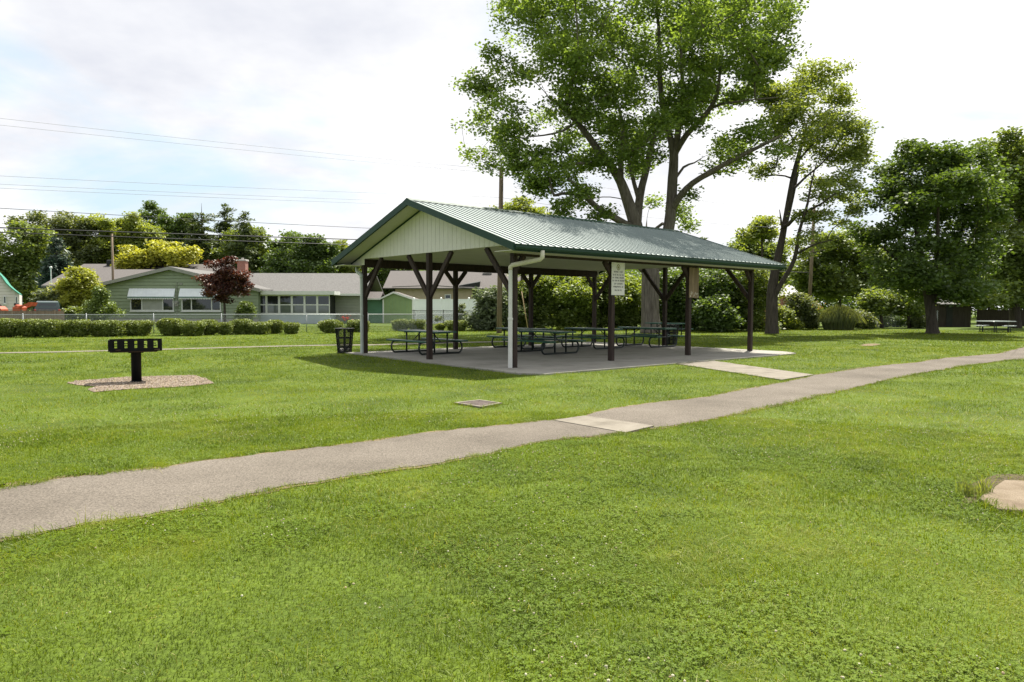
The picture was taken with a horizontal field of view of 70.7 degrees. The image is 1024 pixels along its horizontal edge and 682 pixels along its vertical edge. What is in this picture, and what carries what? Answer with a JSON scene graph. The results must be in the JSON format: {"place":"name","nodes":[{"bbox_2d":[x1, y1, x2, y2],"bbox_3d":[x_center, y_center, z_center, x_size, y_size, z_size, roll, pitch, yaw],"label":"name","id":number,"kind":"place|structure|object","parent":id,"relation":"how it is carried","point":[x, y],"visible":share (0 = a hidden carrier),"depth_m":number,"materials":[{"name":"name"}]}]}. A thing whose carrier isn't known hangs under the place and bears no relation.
{"place":"outdoors","nodes":[
{"label":"outdoors","id":0,"kind":"place"},
{"bbox_2d":[0,273,22,310],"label":"white house","id":1,"kind":"structure","parent":0,"point":[10,295],"depth_m":66.78,"materials":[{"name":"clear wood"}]},
{"bbox_2d":[99,258,382,323],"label":"ranch house","id":2,"kind":"structure","parent":0,"point":[170,290],"depth_m":67.97,"materials":[{"name":"green wood"}]},
{"bbox_2d":[129,298,174,311],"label":"window","id":3,"kind":"structure","parent":2,"relation":"in","point":[136,305],"depth_m":67.80,"materials":[{"name":"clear glass"}]},
{"bbox_2d":[181,298,221,311],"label":"window","id":4,"kind":"structure","parent":2,"relation":"in","point":[187,305],"depth_m":67.80,"materials":[{"name":"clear glass"}]},
{"bbox_2d":[266,295,278,313],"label":"porch window","id":5,"kind":"structure","parent":2,"relation":"in","point":[272,301],"depth_m":68.50,"materials":[{"name":"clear glass"}]},
{"bbox_2d":[279,295,291,313],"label":"porch window","id":6,"kind":"structure","parent":2,"relation":"in","point":[285,304],"depth_m":68.51,"materials":[{"name":"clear glass"}]},
{"bbox_2d":[291,295,303,313],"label":"porch window","id":7,"kind":"structure","parent":2,"relation":"in","point":[297,301],"depth_m":68.51,"materials":[{"name":"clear glass"}]},
{"bbox_2d":[304,295,316,313],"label":"porch window","id":8,"kind":"structure","parent":2,"relation":"in","point":[310,301],"depth_m":68.50,"materials":[{"name":"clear glass"}]},
{"bbox_2d":[317,295,329,313],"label":"porch window","id":9,"kind":"structure","parent":2,"relation":"in","point":[323,301],"depth_m":68.50,"materials":[{"name":"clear glass"}]},
{"bbox_2d":[0,340,556,352],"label":"narrow walk","id":10,"kind":"structure","parent":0,"point":[257,346],"depth_m":28.82,"materials":[{"name":"concrete"}]},
{"bbox_2d":[383,271,534,303],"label":"tan house","id":11,"kind":"structure","parent":0,"point":[405,282],"depth_m":88.46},
{"bbox_2d":[0,310,1023,681],"bbox_3d":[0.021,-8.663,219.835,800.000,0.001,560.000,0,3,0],"label":"ground","id":12,"kind":"structure","parent":0,"point":[334,618],"depth_m":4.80,"materials":[{"name":"green plant"}]},
{"bbox_2d":[0,318,20,336],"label":"hedge shrub","id":13,"kind":"object","parent":12,"relation":"on","point":[7,328],"visible":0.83,"depth_m":36.81,"materials":[{"name":"green plant"}]},
{"bbox_2d":[13,319,41,336],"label":"hedge shrub","id":14,"kind":"object","parent":12,"relation":"on","point":[26,328],"visible":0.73,"depth_m":36.86,"materials":[{"name":"green plant"}]},
{"bbox_2d":[0,310,63,320],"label":"board fence","id":15,"kind":"object","parent":12,"relation":"on","point":[31,312],"visible":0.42,"depth_m":52.96,"materials":[{"name":"wood"}]},
{"bbox_2d":[0,220,70,309],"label":"background tree","id":16,"kind":"object","parent":12,"relation":"on","point":[29,253],"visible":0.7,"depth_m":82.81,"materials":[{"name":"green plant"}]},
{"bbox_2d":[27,288,61,309],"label":"round bush","id":17,"kind":"object","parent":12,"relation":"on","point":[41,294],"visible":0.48,"depth_m":62.23,"materials":[{"name":"green plant"}]},
{"bbox_2d":[34,301,62,310],"bbox_3d":[-38.437,-2.301,59.932,1.900,2.020,4.770,-1,3,-30],"label":"parked van","id":18,"kind":"object","parent":12,"relation":"on","point":[48,305],"visible":0.3,"depth_m":58.09,"materials":[{"name":"grey paint"}]},
{"bbox_2d":[35,319,66,336],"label":"hedge shrub","id":19,"kind":"object","parent":12,"relation":"on","point":[44,327],"visible":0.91,"depth_m":36.94,"materials":[{"name":"green plant"}]},
{"bbox_2d":[31,236,73,310],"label":"blue spruce","id":20,"kind":"object","parent":12,"relation":"on","point":[57,262],"visible":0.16,"depth_m":77.06,"materials":[{"name":"green plant"}]},
{"bbox_2d":[2,208,105,277],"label":"background tree","id":21,"kind":"object","parent":12,"relation":"on","point":[80,256],"visible":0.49,"depth_m":94.71,"materials":[{"name":"green plant"}]},
{"bbox_2d":[56,319,90,336],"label":"hedge shrub","id":22,"kind":"object","parent":12,"relation":"on","point":[80,327],"visible":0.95,"depth_m":37.41,"materials":[{"name":"green plant"}]},
{"bbox_2d":[61,306,90,320],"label":"shrub","id":23,"kind":"object","parent":12,"relation":"on","point":[72,310],"visible":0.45,"depth_m":59.35,"materials":[{"name":"green plant"}]},
{"bbox_2d":[46,265,106,309],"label":"yellow green bush","id":24,"kind":"object","parent":12,"relation":"on","point":[76,288],"visible":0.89,"depth_m":62.13,"materials":[{"name":"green plant"}]},
{"bbox_2d":[53,213,118,263],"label":"background tree","id":25,"kind":"object","parent":12,"relation":"on","point":[102,222],"visible":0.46,"depth_m":96.62,"materials":[{"name":"green plant"}]},
{"bbox_2d":[78,286,126,320],"bbox_3d":[-33.666,-2.861,59.359,3.702,3.419,2.468,0,3,0],"label":"cedar cone","id":26,"kind":"object","parent":12,"relation":"on","point":[99,303],"visible":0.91,"depth_m":58.97,"materials":[{"name":"green plant"}]},
{"bbox_2d":[88,320,128,336],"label":"hedge shrub","id":27,"kind":"object","parent":12,"relation":"on","point":[106,328],"visible":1,"depth_m":37.89,"materials":[{"name":"green plant"}]},
{"bbox_2d":[91,211,167,260],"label":"background tree","id":28,"kind":"object","parent":12,"relation":"on","point":[133,222],"visible":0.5,"depth_m":98.36,"materials":[{"name":"green plant"}]},
{"bbox_2d":[41,260,235,319],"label":"grey roof house","id":29,"kind":"structure","parent":12,"relation":"on","point":[104,272],"depth_m":77.35,"materials":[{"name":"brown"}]},
{"bbox_2d":[123,320,154,335],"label":"hedge shrub","id":30,"kind":"object","parent":12,"relation":"on","point":[139,327],"visible":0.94,"depth_m":38.86,"materials":[{"name":"green plant"}]},
{"bbox_2d":[68,375,212,391],"bbox_3d":[-7.780,0.861,15.239,2.580,0.001,2.868,-2,4,-40],"label":"gravel bed","id":31,"kind":"object","parent":12,"relation":"on","point":[176,381],"visible":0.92,"depth_m":15.09,"materials":[{"name":"gravel"}]},
{"bbox_2d":[108,338,161,381],"bbox_3d":[-7.950,0.417,15.266,1.000,0.905,0.682,-1,3,-26],"label":"park grill","id":32,"kind":"object","parent":31,"relation":"on","point":[136,371],"visible":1,"depth_m":15.17,"materials":[{"name":"black metal"}]},
{"bbox_2d":[116,200,183,245],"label":"background tree","id":33,"kind":"object","parent":12,"relation":"on","point":[152,208],"visible":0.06,"depth_m":106.94,"materials":[{"name":"green plant"}]},
{"bbox_2d":[110,239,204,268],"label":"golden tree","id":34,"kind":"object","parent":12,"relation":"on","point":[172,253],"visible":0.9,"depth_m":82.84,"materials":[{"name":"yellow plant"}]},
{"bbox_2d":[155,318,186,335],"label":"hedge shrub","id":35,"kind":"object","parent":12,"relation":"on","point":[169,326],"visible":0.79,"depth_m":39.29,"materials":[{"name":"green plant"}]},
{"bbox_2d":[154,212,213,248],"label":"background tree","id":36,"kind":"object","parent":12,"relation":"on","point":[167,225],"visible":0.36,"depth_m":102.00,"materials":[{"name":"green plant"}]},
{"bbox_2d":[178,320,207,335],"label":"hedge shrub","id":37,"kind":"object","parent":12,"relation":"on","point":[196,328],"visible":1,"depth_m":39.02,"materials":[{"name":"green plant"}]},
{"bbox_2d":[180,203,221,263],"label":"pine tree","id":38,"kind":"object","parent":12,"relation":"on","point":[209,243],"visible":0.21,"depth_m":96.58,"materials":[{"name":"green plant"}]},
{"bbox_2d":[199,319,220,334],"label":"hedge shrub","id":39,"kind":"object","parent":12,"relation":"on","point":[211,328],"visible":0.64,"depth_m":40.40,"materials":[{"name":"green plant"}]},
{"bbox_2d":[192,255,255,321],"bbox_3d":[-24.886,-4.277,62.253,4.398,6.122,5.434,-2,4,-41],"label":"red maple","id":40,"kind":"object","parent":12,"relation":"on","point":[226,279],"visible":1,"depth_m":61.43,"materials":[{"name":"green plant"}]},
{"bbox_2d":[211,203,237,260],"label":"pine tree","id":41,"kind":"object","parent":12,"relation":"on","point":[225,224],"visible":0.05,"depth_m":100.97,"materials":[{"name":"green plant"}]},
{"bbox_2d":[217,322,234,334],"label":"hedge shrub","id":42,"kind":"object","parent":12,"relation":"on","point":[226,328],"visible":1,"depth_m":40.52,"materials":[{"name":"green plant"}]},
{"bbox_2d":[0,313,479,332],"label":"chain link fence","id":43,"kind":"object","parent":12,"relation":"on","point":[153,314],"visible":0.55,"depth_m":45.02,"materials":[{"name":"metal"}]},
{"bbox_2d":[229,318,251,334],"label":"hedge shrub","id":44,"kind":"object","parent":12,"relation":"on","point":[241,326],"visible":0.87,"depth_m":41.36,"materials":[{"name":"green plant"}]},
{"bbox_2d":[208,225,274,272],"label":"background tree","id":45,"kind":"object","parent":12,"relation":"on","point":[219,253],"visible":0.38,"depth_m":95.05,"materials":[{"name":"green plant"}]},
{"bbox_2d":[225,210,263,272],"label":"pine tree","id":46,"kind":"object","parent":12,"relation":"on","point":[247,254],"visible":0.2,"depth_m":92.94,"materials":[{"name":"green plant"}]},
{"bbox_2d":[233,300,257,319],"bbox_3d":[-23.229,-2.432,62.990,1.906,2.271,2.036,-2,3,-33],"label":"cedar cone","id":47,"kind":"object","parent":12,"relation":"on","point":[245,307],"visible":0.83,"depth_m":62.56,"materials":[{"name":"green plant"}]},
{"bbox_2d":[248,321,272,334],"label":"hedge shrub","id":48,"kind":"object","parent":12,"relation":"on","point":[260,327],"visible":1,"depth_m":41.43,"materials":[{"name":"green plant"}]},
{"bbox_2d":[257,229,340,272],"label":"background tree","id":49,"kind":"object","parent":12,"relation":"on","point":[296,256],"visible":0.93,"depth_m":90.61,"materials":[{"name":"green plant"}]},
{"bbox_2d":[317,319,343,332],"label":"hedge shrub","id":50,"kind":"object","parent":12,"relation":"on","point":[327,326],"visible":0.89,"depth_m":43.69,"materials":[{"name":"green plant"}]},
{"bbox_2d":[334,328,354,352],"bbox_3d":[-5.793,-0.022,24.966,0.690,0.857,0.690,0,3,0],"label":"litter bin","id":51,"kind":"object","parent":12,"relation":"on","point":[345,338],"visible":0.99,"depth_m":24.77,"materials":[{"name":"black metal"}]},
{"bbox_2d":[322,239,367,272],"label":"background tree","id":52,"kind":"object","parent":12,"relation":"on","point":[346,269],"visible":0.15,"depth_m":96.84,"materials":[{"name":"green plant"}]},
{"bbox_2d":[368,292,417,322],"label":"garden shed","id":53,"kind":"structure","parent":12,"relation":"on","point":[391,303],"depth_m":71.95,"materials":[{"name":"green wood"}]},
{"bbox_2d":[361,268,424,294],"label":"background tree","id":54,"kind":"object","parent":12,"relation":"on","point":[382,274],"visible":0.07,"depth_m":96.64,"materials":[{"name":"green plant"}]},
{"bbox_2d":[413,298,476,323],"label":"privacy fence","id":55,"kind":"object","parent":12,"relation":"on","point":[438,304],"visible":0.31,"depth_m":67.99,"materials":[{"name":"white plastic"}]},
{"bbox_2d":[454,399,500,407],"bbox_3d":[-0.517,1.056,11.864,0.566,0.080,0.706,-2,4,-43],"label":"storm drain","id":56,"kind":"object","parent":12,"relation":"on","point":[476,403],"visible":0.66,"depth_m":11.88,"materials":[{"name":"concrete"}]},
{"bbox_2d":[463,285,526,329],"bbox_3d":[-1.238,-2.255,49.880,4.562,3.253,3.377,0,3,0],"label":"tall bush","id":57,"kind":"object","parent":12,"relation":"on","point":[484,317],"visible":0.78,"depth_m":49.12,"materials":[{"name":"green plant"}]},
{"bbox_2d":[496,167,502,332],"bbox_3d":[-0.741,-5.442,44.294,0.416,10.341,0.340,0,3,0],"label":"utility pole","id":58,"kind":"object","parent":12,"relation":"on","point":[499,303],"visible":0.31,"depth_m":44.27,"materials":[{"name":"brown wood"}]},
{"bbox_2d":[0,232,349,244],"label":"overhead cable","id":59,"kind":"object","parent":58,"relation":"attached to","point":[169,238],"visible":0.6,"depth_m":35.02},
{"bbox_2d":[0,227,808,272],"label":"overhead cable","id":60,"kind":"object","parent":58,"relation":"attached to","point":[191,234],"visible":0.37,"depth_m":35.44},
{"bbox_2d":[9,176,804,228],"bbox_3d":[-9.983,-7.878,39.361,82.008,1.429,1.080,-1,3,-31],"label":"overhead cable","id":61,"kind":"object","parent":58,"relation":"attached to","point":[333,191],"visible":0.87,"depth_m":38.02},
{"bbox_2d":[0,423,999,668],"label":"weed leaves","id":62,"kind":"object","parent":12,"relation":"on","point":[337,663],"visible":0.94,"depth_m":4.31,"materials":[{"name":"green plant"}]},
{"bbox_2d":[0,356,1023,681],"bbox_3d":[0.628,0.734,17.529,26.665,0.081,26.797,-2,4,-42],"label":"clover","id":63,"kind":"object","parent":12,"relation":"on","point":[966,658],"depth_m":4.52,"materials":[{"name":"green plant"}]},
{"bbox_2d":[18,259,1023,317],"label":"distant woods","id":64,"kind":"object","parent":12,"relation":"on","point":[637,272],"depth_m":117.46,"materials":[{"name":"green plant"}]},
{"bbox_2d":[489,196,556,281],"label":"background tree","id":65,"kind":"object","parent":12,"relation":"on","point":[522,205],"visible":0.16,"depth_m":82.05,"materials":[{"name":"green plant"}]},
{"bbox_2d":[503,274,560,328],"bbox_3d":[1.534,-3.095,52.323,4.476,4.720,6.094,2,3,35],"label":"tall bush","id":66,"kind":"object","parent":12,"relation":"on","point":[540,319],"visible":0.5,"depth_m":51.24,"materials":[{"name":"green plant"}]},
{"bbox_2d":[533,275,604,329],"bbox_3d":[4.229,-2.842,51.835,5.756,4.310,5.561,0,3,0],"label":"tall bush","id":67,"kind":"object","parent":12,"relation":"on","point":[572,294],"visible":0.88,"depth_m":50.95,"materials":[{"name":"green plant"}]},
{"bbox_2d":[554,415,653,432],"bbox_3d":[1.264,1.139,9.865,0.653,0.050,1.301,-2,4,-40],"label":"concrete strip","id":68,"kind":"object","parent":12,"relation":"on","point":[607,424],"visible":0.79,"depth_m":9.80,"materials":[{"name":"beige concrete"}]},
{"bbox_2d":[573,271,636,328],"bbox_3d":[6.396,-3.297,52.665,5.351,5.149,4.504,1,3,26],"label":"tall bush","id":69,"kind":"object","parent":12,"relation":"on","point":[623,301],"visible":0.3,"depth_m":51.94,"materials":[{"name":"green plant"}]},
{"bbox_2d":[448,0,811,332],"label":"maple tree","id":70,"kind":"object","parent":12,"relation":"on","point":[574,51],"visible":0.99,"depth_m":42.38,"materials":[{"name":"green plant"}]},
{"bbox_2d":[602,272,661,328],"bbox_3d":[8.981,-3.058,53.732,5.673,4.557,4.841,0,3,0],"label":"tall bush","id":71,"kind":"object","parent":12,"relation":"on","point":[635,283],"visible":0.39,"depth_m":52.76,"materials":[{"name":"green plant"}]},
{"bbox_2d":[641,267,707,329],"bbox_3d":[12.759,-3.069,52.188,6.447,4.741,4.787,-1,3,-28],"label":"tall bush","id":72,"kind":"object","parent":12,"relation":"on","point":[674,308],"visible":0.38,"depth_m":51.24,"materials":[{"name":"green plant"}]},
{"bbox_2d":[679,268,747,330],"bbox_3d":[14.440,-3.112,50.425,6.588,5.036,4.346,-2,4,-43],"label":"tall bush","id":73,"kind":"object","parent":12,"relation":"on","point":[708,280],"visible":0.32,"depth_m":49.05,"materials":[{"name":"green plant"}]},
{"bbox_2d":[691,293,745,331],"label":"tall bush","id":74,"kind":"object","parent":12,"relation":"on","point":[712,314],"visible":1,"depth_m":46.80,"materials":[{"name":"green plant"}]},
{"bbox_2d":[700,236,793,286],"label":"background tree","id":75,"kind":"object","parent":12,"relation":"on","point":[769,250],"visible":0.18,"depth_m":72.83,"materials":[{"name":"green plant"}]},
{"bbox_2d":[718,270,789,330],"bbox_3d":[17.260,-3.106,51.460,5.673,4.899,4.678,-2,3,-39],"label":"tall bush","id":76,"kind":"object","parent":12,"relation":"on","point":[761,279],"visible":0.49,"depth_m":50.08,"materials":[{"name":"green plant"}]},
{"bbox_2d":[734,215,780,323],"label":"background tree","id":77,"kind":"object","parent":12,"relation":"on","point":[761,234],"visible":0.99,"depth_m":65.16,"materials":[{"name":"green plant"}]},
{"bbox_2d":[764,304,805,329],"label":"garden shrub","id":78,"kind":"object","parent":12,"relation":"on","point":[787,316],"visible":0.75,"depth_m":52.47,"materials":[{"name":"green plant"}]},
{"bbox_2d":[783,292,823,328],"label":"garden shrub","id":79,"kind":"object","parent":12,"relation":"on","point":[802,303],"visible":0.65,"depth_m":53.43,"materials":[{"name":"green plant"}]},
{"bbox_2d":[739,54,883,333],"bbox_3d":[18.845,-8.945,44.681,9.043,17.312,6.288,-1,3,-19],"label":"shade tree","id":80,"kind":"object","parent":12,"relation":"on","point":[793,106],"visible":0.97,"depth_m":44.08,"materials":[{"name":"green plant"}]},
{"bbox_2d":[799,208,829,296],"bbox_3d":[25.345,-6.167,60.751,2.720,10.385,0.370,0,3,0],"label":"utility pole","id":81,"kind":"object","parent":12,"relation":"on","point":[810,277],"visible":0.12,"depth_m":60.68,"materials":[{"name":"brown wood"}]},
{"bbox_2d":[782,229,893,306],"bbox_3d":[29.054,-5.647,64.462,10.541,8.836,7.111,-1,3,-23],"label":"background tree","id":82,"kind":"object","parent":12,"relation":"on","point":[830,282],"visible":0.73,"depth_m":63.04,"materials":[{"name":"green plant"}]},
{"bbox_2d":[813,304,865,329],"bbox_3d":[24.001,-1.800,52.954,3.953,1.977,2.960,0,3,0],"label":"reed mound","id":83,"kind":"object","parent":12,"relation":"on","point":[842,317],"visible":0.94,"depth_m":52.28,"materials":[{"name":"green plant"}]},
{"bbox_2d":[854,309,881,328],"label":"garden shrub","id":84,"kind":"object","parent":12,"relation":"on","point":[871,321],"visible":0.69,"depth_m":54.49,"materials":[{"name":"green plant"}]},
{"bbox_2d":[853,285,906,327],"bbox_3d":[29.766,-2.692,58.427,4.644,3.596,4.000,0,3,0],"label":"tree","id":85,"kind":"object","parent":12,"relation":"on","point":[875,301],"visible":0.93,"depth_m":57.36,"materials":[{"name":"green plant"}]},
{"bbox_2d":[876,314,910,326],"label":"garden shrub","id":86,"kind":"object","parent":12,"relation":"on","point":[901,323],"visible":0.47,"depth_m":61.40,"materials":[{"name":"green plant"}]},
{"bbox_2d":[884,289,924,327],"bbox_3d":[32.398,-2.680,58.456,5.981,3.582,3.458,-2,3,-35],"label":"tree","id":87,"kind":"object","parent":12,"relation":"on","point":[909,310],"visible":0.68,"depth_m":57.26,"materials":[{"name":"green plant"}]},
{"bbox_2d":[839,246,1002,316],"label":"background tree","id":88,"kind":"object","parent":12,"relation":"on","point":[850,299],"depth_m":75.34,"materials":[{"name":"green plant"}]},
{"bbox_2d":[837,138,1023,333],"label":"lawn tree","id":89,"kind":"object","parent":12,"relation":"on","point":[950,176],"visible":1,"depth_m":43.56,"materials":[{"name":"green plant"}]},
{"bbox_2d":[923,300,973,326],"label":"dark shed","id":90,"kind":"structure","parent":12,"relation":"on","point":[955,316],"depth_m":61.96,"materials":[{"name":"grey wood"}]},
{"bbox_2d":[953,126,1023,327],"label":"edge tree","id":91,"kind":"object","parent":12,"relation":"on","point":[1011,274],"visible":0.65,"depth_m":57.75,"materials":[{"name":"green plant"}]},
{"bbox_2d":[963,474,1023,503],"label":"bare soil","id":92,"kind":"structure","parent":12,"relation":"on","point":[1004,477],"depth_m":6.74,"materials":[{"name":"brown soil"}]},
{"bbox_2d":[955,474,995,497],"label":"sedge tuft","id":93,"kind":"object","parent":92,"relation":"on","point":[980,490],"visible":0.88,"depth_m":6.15,"materials":[{"name":"green plant"}]},
{"bbox_2d":[976,309,1023,326],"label":"board fence","id":94,"kind":"object","parent":12,"relation":"on","point":[992,315],"visible":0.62,"depth_m":62.96,"materials":[{"name":"brown wood"}]},
{"bbox_2d":[979,480,1023,513],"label":"old slab","id":95,"kind":"structure","parent":12,"relation":"on","point":[1011,492],"depth_m":6.05,"materials":[{"name":"concrete"}]},
{"bbox_2d":[0,347,1023,541],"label":"asphalt path","id":96,"kind":"structure","parent":0,"point":[147,491],"depth_m":7.43,"materials":[{"name":"grey asphalt"}]},
{"bbox_2d":[0,0,1023,310],"label":"sky","id":97,"kind":"structure","parent":0,"point":[365,79],"materials":[{"name":"white"}]},
{"bbox_2d":[346,342,795,374],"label":"concrete floor","id":98,"kind":"structure","parent":0,"point":[582,359],"depth_m":22.75,"materials":[{"name":"grey concrete"}]},
{"bbox_2d":[386,330,467,354],"bbox_3d":[-2.900,0.028,24.498,1.801,0.764,2.400,-2,4,-41],"label":"picnic table","id":99,"kind":"object","parent":98,"relation":"on","point":[419,341],"visible":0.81,"depth_m":24.12,"materials":[{"name":"metal"}]},
{"bbox_2d":[486,327,560,349],"bbox_3d":[0.440,-0.111,27.645,1.801,0.764,2.400,-2,4,-41],"label":"picnic table","id":100,"kind":"object","parent":98,"relation":"on","point":[519,336],"visible":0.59,"depth_m":27.34,"materials":[{"name":"metal"}]},
{"bbox_2d":[502,330,585,354],"bbox_3d":[1.070,0.026,24.728,1.801,0.764,2.400,-2,4,-41],"label":"picnic table","id":101,"kind":"object","parent":98,"relation":"on","point":[552,332],"visible":0.86,"depth_m":24.31,"materials":[{"name":"metal"}]},
{"bbox_2d":[331,198,785,367],"bbox_3d":[1.849,-1.965,25.218,13.025,4.722,9.430,-2,4,-41],"label":"picnic shelter","id":102,"kind":"object","parent":98,"relation":"on","point":[428,236],"visible":0.99,"depth_m":22.34,"materials":[{"name":"green metal"}]},
{"bbox_2d":[611,262,624,295],"bbox_3d":[3.109,-1.814,21.155,0.596,0.965,0.023,-2,4,-41],"label":"rules sign","id":103,"kind":"object","parent":102,"relation":"attached to","point":[617,279],"visible":1,"depth_m":21.14,"materials":[{"name":"white metal"}]},
{"bbox_2d":[689,268,698,297],"bbox_3d":[5.966,-1.901,23.656,0.530,0.990,0.027,-2,4,-41],"label":"notice board","id":104,"kind":"object","parent":102,"relation":"attached to","point":[693,282],"visible":1,"depth_m":23.64,"materials":[{"name":"wood"}]},
{"bbox_2d":[556,327,630,348],"bbox_3d":[3.130,-0.118,27.925,1.801,0.764,2.400,-2,4,-41],"label":"picnic table","id":105,"kind":"object","parent":98,"relation":"on","point":[582,336],"visible":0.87,"depth_m":27.75,"materials":[{"name":"metal"}]},
{"bbox_2d":[615,327,683,347],"bbox_3d":[5.420,-0.168,29.123,1.801,0.764,2.400,-2,4,-41],"label":"picnic table","id":106,"kind":"object","parent":98,"relation":"on","point":[658,335],"visible":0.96,"depth_m":28.80,"materials":[{"name":"metal"}]},
{"bbox_2d":[677,361,813,380],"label":"concrete walkway","id":107,"kind":"structure","parent":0,"point":[776,374],"depth_m":18.20,"materials":[{"name":"beige concrete"}]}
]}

